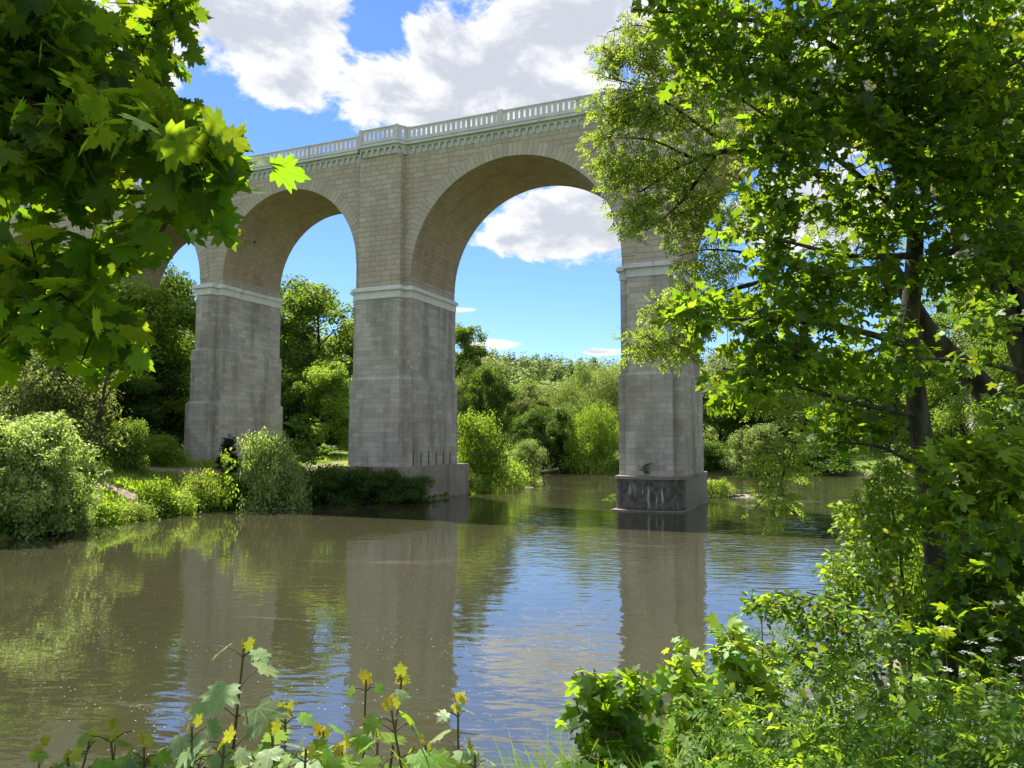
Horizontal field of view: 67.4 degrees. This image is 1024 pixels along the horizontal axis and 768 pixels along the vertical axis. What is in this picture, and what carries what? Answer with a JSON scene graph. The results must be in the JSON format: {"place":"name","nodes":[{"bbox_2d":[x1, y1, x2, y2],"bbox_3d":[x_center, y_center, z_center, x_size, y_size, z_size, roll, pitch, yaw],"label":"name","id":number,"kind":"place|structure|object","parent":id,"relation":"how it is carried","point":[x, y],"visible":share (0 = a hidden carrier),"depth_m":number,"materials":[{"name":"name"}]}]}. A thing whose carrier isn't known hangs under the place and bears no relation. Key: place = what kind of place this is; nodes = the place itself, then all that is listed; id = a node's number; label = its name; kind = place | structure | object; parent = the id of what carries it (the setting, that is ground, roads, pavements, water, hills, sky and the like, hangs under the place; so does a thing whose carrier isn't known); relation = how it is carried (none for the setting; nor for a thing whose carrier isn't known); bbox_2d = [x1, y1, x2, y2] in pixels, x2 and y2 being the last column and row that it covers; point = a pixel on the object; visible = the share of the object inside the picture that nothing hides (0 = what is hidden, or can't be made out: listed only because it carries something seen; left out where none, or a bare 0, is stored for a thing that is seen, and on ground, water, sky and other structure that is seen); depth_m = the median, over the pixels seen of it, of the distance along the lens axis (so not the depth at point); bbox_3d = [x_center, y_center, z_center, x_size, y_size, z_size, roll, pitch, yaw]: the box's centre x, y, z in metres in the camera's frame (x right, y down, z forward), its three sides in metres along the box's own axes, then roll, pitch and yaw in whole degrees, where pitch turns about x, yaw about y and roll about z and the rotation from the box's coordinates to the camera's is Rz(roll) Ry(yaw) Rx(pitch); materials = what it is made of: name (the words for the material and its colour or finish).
{"place":"outdoors","nodes":[
{"label":"outdoors","id":0,"kind":"place"},
{"bbox_2d":[0,468,916,767],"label":"river water","id":1,"kind":"structure","parent":0,"point":[510,610],"depth_m":25.90,"materials":[{"name":"brown liquid"}]},
{"bbox_2d":[0,372,1023,716],"bbox_3d":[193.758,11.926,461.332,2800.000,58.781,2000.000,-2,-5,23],"label":"ground","id":2,"kind":"structure","parent":0,"point":[860,462],"depth_m":77.78,"materials":[{"name":"green plant"}]},
{"bbox_2d":[26,735,57,767],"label":"maple seedling","id":3,"kind":"object","parent":2,"relation":"on","point":[38,753],"visible":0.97,"depth_m":2.29,"materials":[{"name":"green plant"}]},
{"bbox_2d":[0,410,112,539],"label":"willow bush","id":4,"kind":"object","parent":2,"relation":"on","point":[36,467],"visible":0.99,"depth_m":44.91,"materials":[{"name":"green plant"}]},
{"bbox_2d":[30,472,97,532],"bbox_3d":[-28.162,7.704,48.091,4.035,4.367,4.214,0,-4,-1],"label":"willow bush","id":5,"kind":"object","parent":2,"relation":"on","point":[87,516],"visible":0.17,"depth_m":47.90,"materials":[{"name":"green plant"}]},
{"bbox_2d":[0,348,133,474],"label":"bush","id":6,"kind":"object","parent":2,"relation":"on","point":[39,383],"visible":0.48,"depth_m":64.44,"materials":[{"name":"green plant"}]},
{"bbox_2d":[49,745,115,767],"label":"maple seedling","id":7,"kind":"object","parent":2,"relation":"on","point":[74,756],"visible":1,"depth_m":1.96,"materials":[{"name":"green plant"}]},
{"bbox_2d":[2,331,179,445],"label":"tree","id":8,"kind":"object","parent":2,"relation":"on","point":[139,400],"visible":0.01,"depth_m":81.25,"materials":[{"name":"green plant"}]},
{"bbox_2d":[88,497,129,527],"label":"weed clump","id":9,"kind":"object","parent":2,"relation":"on","point":[104,512],"visible":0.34,"depth_m":51.32,"materials":[{"name":"green plant"}]},
{"bbox_2d":[84,342,149,460],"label":"leaning tree","id":10,"kind":"object","parent":2,"relation":"on","point":[103,400],"visible":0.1,"depth_m":65.98,"materials":[{"name":"brown plant"}]},
{"bbox_2d":[95,483,140,504],"bbox_3d":[-30.543,8.785,60.667,5.104,1.792,4.189,-2,-5,23],"label":"bare earth patch","id":11,"kind":"object","parent":2,"relation":"on","point":[122,490],"visible":0.45,"depth_m":60.86,"materials":[{"name":"beige soil"}]},
{"bbox_2d":[76,716,161,767],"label":"maple seedling","id":12,"kind":"object","parent":2,"relation":"on","point":[111,738],"visible":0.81,"depth_m":2.10,"materials":[{"name":"green plant"}]},
{"bbox_2d":[96,417,153,473],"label":"bush","id":13,"kind":"object","parent":2,"relation":"on","point":[127,459],"visible":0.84,"depth_m":67.12,"materials":[{"name":"green plant"}]},
{"bbox_2d":[70,377,183,460],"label":"tree","id":14,"kind":"object","parent":2,"relation":"on","point":[146,413],"visible":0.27,"depth_m":79.45,"materials":[{"name":"green plant"}]},
{"bbox_2d":[110,499,160,521],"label":"weed clump","id":15,"kind":"object","parent":2,"relation":"on","point":[141,508],"visible":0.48,"depth_m":54.35,"materials":[{"name":"green plant"}]},
{"bbox_2d":[94,275,195,458],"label":"tree","id":16,"kind":"object","parent":2,"relation":"on","point":[165,310],"visible":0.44,"depth_m":84.85,"materials":[{"name":"green plant"}]},
{"bbox_2d":[102,383,189,456],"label":"tree","id":17,"kind":"object","parent":2,"relation":"on","point":[178,426],"visible":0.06,"depth_m":87.00,"materials":[{"name":"green plant"}]},
{"bbox_2d":[121,730,172,767],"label":"maple seedling","id":18,"kind":"object","parent":2,"relation":"on","point":[161,758],"visible":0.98,"depth_m":2.01,"materials":[{"name":"green plant"}]},
{"bbox_2d":[104,331,190,448],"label":"tree","id":19,"kind":"object","parent":2,"relation":"on","point":[170,388],"visible":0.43,"depth_m":86.15,"materials":[{"name":"green plant"}]},
{"bbox_2d":[105,316,194,421],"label":"tree","id":20,"kind":"object","parent":2,"relation":"on","point":[190,336],"visible":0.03,"depth_m":97.30,"materials":[{"name":"green plant"}]},
{"bbox_2d":[129,474,180,517],"bbox_3d":[-26.785,9.124,57.839,3.848,4.713,4.162,0,-4,-1],"label":"weed clump","id":21,"kind":"object","parent":2,"relation":"on","point":[146,492],"visible":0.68,"depth_m":56.89,"materials":[{"name":"green plant"}]},
{"bbox_2d":[0,0,310,395],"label":"maple tree","id":22,"kind":"object","parent":2,"relation":"on","point":[88,121],"visible":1,"depth_m":2.62,"materials":[{"name":"green plant"}]},
{"bbox_2d":[134,434,194,465],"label":"bush","id":23,"kind":"object","parent":2,"relation":"on","point":[156,453],"visible":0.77,"depth_m":73.70,"materials":[{"name":"green plant"}]},
{"bbox_2d":[150,487,199,516],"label":"weed clump","id":24,"kind":"object","parent":2,"relation":"on","point":[182,502],"visible":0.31,"depth_m":58.31,"materials":[{"name":"green plant"}]},
{"bbox_2d":[116,713,236,767],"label":"maple seedling","id":25,"kind":"object","parent":2,"relation":"on","point":[179,742],"visible":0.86,"depth_m":2.01,"materials":[{"name":"green plant"}]},
{"bbox_2d":[159,262,197,378],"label":"tree","id":26,"kind":"object","parent":2,"relation":"on","point":[174,285],"visible":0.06,"depth_m":109.72,"materials":[{"name":"green plant"}]},
{"bbox_2d":[177,468,227,511],"bbox_3d":[-25.412,9.121,62.669,4.768,4.680,5.601,0,-4,3],"label":"bush","id":27,"kind":"object","parent":2,"relation":"on","point":[203,483],"visible":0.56,"depth_m":61.93,"materials":[{"name":"green plant"}]},
{"bbox_2d":[185,485,248,512],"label":"weed clump","id":28,"kind":"object","parent":2,"relation":"on","point":[232,506],"visible":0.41,"depth_m":61.83,"materials":[{"name":"green plant"}]},
{"bbox_2d":[203,447,238,510],"bbox_3d":[-23.287,8.669,61.739,2.849,7.182,1.910,0,-4,1],"label":"young tree","id":29,"kind":"object","parent":2,"relation":"on","point":[224,465],"visible":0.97,"depth_m":61.66,"materials":[{"name":"green plant"}]},
{"bbox_2d":[99,461,346,474],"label":"footpath","id":30,"kind":"structure","parent":2,"relation":"on","point":[157,469],"depth_m":72.46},
{"bbox_2d":[0,474,453,539],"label":"bank herbs","id":31,"kind":"object","parent":2,"relation":"on","point":[7,532],"visible":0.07,"depth_m":59.34,"materials":[{"name":"green plant"}]},
{"bbox_2d":[214,434,240,474],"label":"conifer","id":32,"kind":"object","parent":2,"relation":"on","point":[228,443],"visible":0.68,"depth_m":73.66,"materials":[{"name":"green plant"}]},
{"bbox_2d":[171,637,301,767],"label":"maple seedling","id":33,"kind":"object","parent":2,"relation":"on","point":[216,697],"visible":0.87,"depth_m":2.04,"materials":[{"name":"green plant"}]},
{"bbox_2d":[197,724,285,767],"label":"maple seedling","id":34,"kind":"object","parent":2,"relation":"on","point":[242,755],"visible":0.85,"depth_m":1.90,"materials":[{"name":"green plant"}]},
{"bbox_2d":[216,474,275,508],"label":"bush","id":35,"kind":"object","parent":2,"relation":"on","point":[241,489],"visible":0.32,"depth_m":64.13,"materials":[{"name":"green plant"}]},
{"bbox_2d":[0,452,533,535],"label":"bank grass","id":36,"kind":"structure","parent":2,"relation":"on","point":[332,456],"depth_m":70.36,"materials":[{"name":"green plant"}]},
{"bbox_2d":[234,425,322,511],"bbox_3d":[-19.407,8.057,64.008,7.218,9.299,5.680,1,-4,-7],"label":"bush","id":37,"kind":"object","parent":2,"relation":"on","point":[273,477],"visible":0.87,"depth_m":62.97,"materials":[{"name":"green plant"}]},
{"bbox_2d":[228,716,334,767],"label":"maple seedling","id":38,"kind":"object","parent":2,"relation":"on","point":[274,735],"visible":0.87,"depth_m":1.94,"materials":[{"name":"green plant"}]},
{"bbox_2d":[252,697,314,755],"bbox_3d":[-0.639,1.286,2.174,0.301,0.776,0.284,4,-6,-39],"label":"maple seedling","id":39,"kind":"object","parent":2,"relation":"on","point":[304,718],"visible":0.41,"depth_m":2.19,"materials":[{"name":"green plant"}]},
{"bbox_2d":[281,372,316,455],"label":"tree","id":40,"kind":"object","parent":2,"relation":"on","point":[295,383],"visible":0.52,"depth_m":97.16,"materials":[{"name":"green plant"}]},
{"bbox_2d":[272,736,333,767],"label":"maple seedling","id":41,"kind":"object","parent":2,"relation":"on","point":[325,754],"visible":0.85,"depth_m":1.90,"materials":[{"name":"green plant"}]},
{"bbox_2d":[288,461,331,506],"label":"bush","id":42,"kind":"object","parent":2,"relation":"on","point":[316,470],"visible":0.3,"depth_m":67.85,"materials":[{"name":"green plant"}]},
{"bbox_2d":[283,416,337,470],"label":"tree","id":43,"kind":"object","parent":2,"relation":"on","point":[307,451],"visible":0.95,"depth_m":75.71,"materials":[{"name":"green plant"}]},
{"bbox_2d":[280,274,342,419],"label":"tree","id":44,"kind":"object","parent":2,"relation":"on","point":[282,290],"visible":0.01,"depth_m":128.81,"materials":[{"name":"green plant"}]},
{"bbox_2d":[281,391,347,455],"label":"tree","id":45,"kind":"object","parent":2,"relation":"on","point":[294,410],"visible":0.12,"depth_m":99.95,"materials":[{"name":"green plant"}]},
{"bbox_2d":[280,275,353,445],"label":"tree","id":46,"kind":"object","parent":2,"relation":"on","point":[303,308],"visible":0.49,"depth_m":107.82,"materials":[{"name":"green plant"}]},
{"bbox_2d":[287,359,352,456],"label":"tree","id":47,"kind":"object","parent":2,"relation":"on","point":[328,379],"visible":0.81,"depth_m":95.08,"materials":[{"name":"green plant"}]},
{"bbox_2d":[300,720,359,762],"bbox_3d":[-0.551,1.317,2.190,0.227,0.709,0.309,3,-5,-34],"label":"maple seedling","id":48,"kind":"object","parent":2,"relation":"on","point":[323,733],"visible":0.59,"depth_m":2.20,"materials":[{"name":"green plant"}]},
{"bbox_2d":[303,463,358,506],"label":"bush","id":49,"kind":"object","parent":2,"relation":"on","point":[322,481],"visible":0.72,"depth_m":67.65,"materials":[{"name":"green plant"}]},
{"bbox_2d":[323,730,385,767],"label":"maple seedling","id":50,"kind":"object","parent":2,"relation":"on","point":[338,749],"visible":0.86,"depth_m":1.94,"materials":[{"name":"yellow plant"}]},
{"bbox_2d":[330,464,399,505],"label":"bush","id":51,"kind":"object","parent":2,"relation":"on","point":[361,476],"visible":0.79,"depth_m":67.98,"materials":[{"name":"green plant"}]},
{"bbox_2d":[346,668,398,767],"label":"maple seedling","id":52,"kind":"object","parent":2,"relation":"on","point":[359,742],"visible":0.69,"depth_m":2.28,"materials":[{"name":"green plant"}]},
{"bbox_2d":[341,728,407,767],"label":"maple seedling","id":53,"kind":"object","parent":2,"relation":"on","point":[368,761],"visible":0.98,"depth_m":1.91,"materials":[{"name":"green plant"}]},
{"bbox_2d":[355,468,412,505],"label":"bush","id":54,"kind":"object","parent":2,"relation":"on","point":[389,476],"visible":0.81,"depth_m":68.74,"materials":[{"name":"green plant"}]},
{"bbox_2d":[361,661,418,767],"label":"maple seedling","id":55,"kind":"object","parent":2,"relation":"on","point":[403,679],"visible":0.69,"depth_m":2.17,"materials":[{"name":"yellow plant"}]},
{"bbox_2d":[362,693,458,767],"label":"maple seedling","id":56,"kind":"object","parent":2,"relation":"on","point":[421,758],"visible":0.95,"depth_m":2.03,"materials":[{"name":"green plant"}]},
{"bbox_2d":[391,473,437,503],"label":"bush","id":57,"kind":"object","parent":2,"relation":"on","point":[416,491],"visible":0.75,"depth_m":69.44,"materials":[{"name":"green plant"}]},
{"bbox_2d":[398,731,445,767],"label":"maple seedling","id":58,"kind":"object","parent":2,"relation":"on","point":[438,758],"visible":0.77,"depth_m":1.99,"materials":[{"name":"green plant"}]},
{"bbox_2d":[427,690,484,767],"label":"maple seedling","id":59,"kind":"object","parent":2,"relation":"on","point":[460,755],"visible":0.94,"depth_m":2.18,"materials":[{"name":"green plant"}]},
{"bbox_2d":[455,322,494,434],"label":"tree","id":60,"kind":"object","parent":2,"relation":"on","point":[463,336],"visible":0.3,"depth_m":115.70,"materials":[{"name":"green plant"}]},
{"bbox_2d":[455,354,500,455],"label":"willow tree","id":61,"kind":"object","parent":2,"relation":"on","point":[462,383],"visible":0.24,"depth_m":110.93,"materials":[{"name":"green plant"}]},
{"bbox_2d":[467,469,489,493],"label":"bush","id":62,"kind":"object","parent":2,"relation":"on","point":[474,487],"visible":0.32,"depth_m":83.34,"materials":[{"name":"green plant"}]},
{"bbox_2d":[457,408,519,491],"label":"bush","id":63,"kind":"object","parent":2,"relation":"on","point":[487,458],"visible":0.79,"depth_m":86.88,"materials":[{"name":"green plant"}]},
{"bbox_2d":[463,363,519,457],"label":"tree","id":64,"kind":"object","parent":2,"relation":"on","point":[490,379],"visible":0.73,"depth_m":104.02,"materials":[{"name":"green plant"}]},
{"bbox_2d":[479,456,532,489],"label":"bush","id":65,"kind":"object","parent":2,"relation":"on","point":[518,472],"visible":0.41,"depth_m":91.26,"materials":[{"name":"green plant"}]},
{"bbox_2d":[1,17,1023,512],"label":"stone viaduct","id":66,"kind":"object","parent":2,"relation":"on","point":[413,207],"visible":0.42,"depth_m":74.20,"materials":[{"name":"stone"}]},
{"bbox_2d":[508,438,549,474],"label":"bush","id":67,"kind":"object","parent":2,"relation":"on","point":[531,453],"visible":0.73,"depth_m":122.83,"materials":[{"name":"green plant"}]},
{"bbox_2d":[501,382,557,456],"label":"tree","id":68,"kind":"object","parent":2,"relation":"on","point":[524,401],"visible":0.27,"depth_m":169.02,"materials":[{"name":"green plant"}]},
{"bbox_2d":[512,403,571,470],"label":"tree","id":69,"kind":"object","parent":2,"relation":"on","point":[533,418],"visible":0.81,"depth_m":137.78,"materials":[{"name":"green plant"}]},
{"bbox_2d":[544,438,586,472],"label":"bush","id":70,"kind":"object","parent":2,"relation":"on","point":[556,459],"visible":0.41,"depth_m":138.04,"materials":[{"name":"green plant"}]},
{"bbox_2d":[538,352,620,470],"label":"willow tree","id":71,"kind":"object","parent":2,"relation":"on","point":[566,393],"visible":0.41,"depth_m":143.27,"materials":[{"name":"green plant"}]},
{"bbox_2d":[557,398,618,473],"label":"willow tree","id":72,"kind":"object","parent":2,"relation":"on","point":[596,448],"visible":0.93,"depth_m":133.65,"materials":[{"name":"green plant"}]},
{"bbox_2d":[551,664,671,767],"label":"sapling","id":73,"kind":"object","parent":2,"relation":"on","point":[612,713],"visible":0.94,"depth_m":3.01,"materials":[{"name":"green plant"}]},
{"bbox_2d":[540,702,837,767],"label":"tall grass","id":74,"kind":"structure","parent":2,"relation":"on","point":[665,762],"depth_m":3.06,"materials":[{"name":"green plant"}]},
{"bbox_2d":[703,438,730,470],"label":"bush","id":75,"kind":"object","parent":2,"relation":"on","point":[714,452],"visible":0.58,"depth_m":131.79,"materials":[{"name":"green plant"}]},
{"bbox_2d":[707,478,739,497],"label":"weed clump","id":76,"kind":"object","parent":2,"relation":"on","point":[715,489],"visible":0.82,"depth_m":76.97,"materials":[{"name":"green plant"}]},
{"bbox_2d":[651,611,796,767],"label":"sapling","id":77,"kind":"object","parent":2,"relation":"on","point":[730,666],"visible":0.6,"depth_m":3.41,"materials":[{"name":"green plant"}]},
{"bbox_2d":[702,375,762,445],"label":"tree","id":78,"kind":"object","parent":2,"relation":"on","point":[726,422],"visible":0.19,"depth_m":148.30,"materials":[{"name":"green plant"}]},
{"bbox_2d":[700,351,798,423],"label":"tree","id":79,"kind":"object","parent":2,"relation":"on","point":[716,363],"visible":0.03,"depth_m":192.27,"materials":[{"name":"green plant"}]},
{"bbox_2d":[720,422,795,475],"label":"willow bush","id":80,"kind":"object","parent":2,"relation":"on","point":[756,435],"visible":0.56,"depth_m":125.96,"materials":[{"name":"green plant"}]},
{"bbox_2d":[727,615,808,735],"bbox_3d":[1.248,1.657,3.682,0.483,1.063,0.491,1,-5,-19],"label":"sapling","id":81,"kind":"object","parent":2,"relation":"on","point":[778,654],"visible":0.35,"depth_m":3.67,"materials":[{"name":"green plant"}]},
{"bbox_2d":[722,381,814,445],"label":"tree","id":82,"kind":"object","parent":2,"relation":"on","point":[770,418],"visible":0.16,"depth_m":143.01,"materials":[{"name":"green plant"}]},
{"bbox_2d":[572,0,1023,534],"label":"leaning tree","id":83,"kind":"object","parent":2,"relation":"on","point":[623,109],"visible":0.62,"depth_m":10.97,"materials":[{"name":"green plant"}]},
{"bbox_2d":[738,588,914,745],"bbox_3d":[1.770,1.807,4.258,1.278,1.354,0.765,2,-5,-20],"label":"shrub","id":84,"kind":"object","parent":2,"relation":"on","point":[836,622],"visible":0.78,"depth_m":4.25,"materials":[{"name":"green plant"}]},
{"bbox_2d":[631,0,1023,706],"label":"maple tree","id":85,"kind":"object","parent":2,"relation":"on","point":[881,120],"visible":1,"depth_m":6.96,"materials":[{"name":"green plant"}]},
{"bbox_2d":[785,439,872,475],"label":"bush","id":86,"kind":"object","parent":2,"relation":"on","point":[819,462],"visible":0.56,"depth_m":128.55,"materials":[{"name":"green plant"}]},
{"bbox_2d":[790,374,870,450],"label":"tree","id":87,"kind":"object","parent":2,"relation":"on","point":[854,394],"visible":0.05,"depth_m":146.78,"materials":[{"name":"green plant"}]},
{"bbox_2d":[669,593,1023,767],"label":"bank herbs","id":88,"kind":"object","parent":2,"relation":"on","point":[881,727],"visible":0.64,"depth_m":2.77,"materials":[{"name":"green plant"}]},
{"bbox_2d":[811,458,933,698],"bbox_3d":[3.240,2.085,6.795,1.635,2.836,0.842,4,-6,-40],"label":"sapling","id":89,"kind":"object","parent":2,"relation":"on","point":[857,585],"visible":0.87,"depth_m":6.73,"materials":[{"name":"green plant"}]},
{"bbox_2d":[838,368,909,451],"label":"tree","id":90,"kind":"object","parent":2,"relation":"on","point":[858,436],"visible":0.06,"depth_m":154.19,"materials":[{"name":"green plant"}]},
{"bbox_2d":[867,312,991,490],"bbox_3d":[27.365,2.152,50.416,8.250,14.345,7.242,1,-4,-17],"label":"tree","id":91,"kind":"object","parent":2,"relation":"on","point":[900,405],"visible":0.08,"depth_m":49.92,"materials":[{"name":"green plant"}]},
{"bbox_2d":[882,521,989,684],"bbox_3d":[7.299,3.541,13.323,2.152,3.563,1.693,-2,-5,28],"label":"bush","id":92,"kind":"object","parent":2,"relation":"on","point":[919,578],"visible":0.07,"depth_m":13.21,"materials":[{"name":"green plant"}]},
{"bbox_2d":[876,0,1023,440],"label":"twin trunk tree","id":93,"kind":"object","parent":2,"relation":"on","point":[1004,316],"visible":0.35,"depth_m":8.49,"materials":[{"name":"green plant"}]},
{"bbox_2d":[908,625,991,738],"bbox_3d":[2.473,1.902,4.294,0.453,1.049,0.526,-2,-5,23],"label":"cow parsley","id":94,"kind":"object","parent":2,"relation":"on","point":[962,684],"visible":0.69,"depth_m":4.33,"materials":[{"name":"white plant"}]},
{"bbox_2d":[877,511,1023,699],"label":"shrub","id":95,"kind":"object","parent":2,"relation":"on","point":[969,599],"visible":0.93,"depth_m":4.99,"materials":[{"name":"green plant"}]},
{"bbox_2d":[883,252,1023,466],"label":"tree","id":96,"kind":"object","parent":2,"relation":"on","point":[947,413],"visible":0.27,"depth_m":43.94,"materials":[{"name":"green plant"}]},
{"bbox_2d":[895,418,1023,594],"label":"sapling","id":97,"kind":"object","parent":2,"relation":"on","point":[991,463],"visible":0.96,"depth_m":6.37,"materials":[{"name":"green plant"}]},
{"bbox_2d":[959,253,1018,438],"bbox_3d":[26.410,-1.060,36.289,9.900,13.343,8.690,0,-4,5],"label":"tree","id":98,"kind":"object","parent":2,"relation":"on","point":[1001,348],"visible":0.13,"depth_m":37.57,"materials":[{"name":"green plant"}]},
{"bbox_2d":[178,331,926,451],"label":"wooded hill","id":99,"kind":"structure","parent":0,"point":[536,367],"depth_m":364.48,"materials":[{"name":"green plant"}]},
{"bbox_2d":[85,0,1023,373],"label":"sky","id":100,"kind":"structure","parent":0,"point":[538,273],"materials":[{"name":"blue"}]},
{"bbox_2d":[476,726,677,767],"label":"tall grass","id":101,"kind":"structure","parent":0,"point":[546,762],"depth_m":3.55,"materials":[{"name":"green plant"}]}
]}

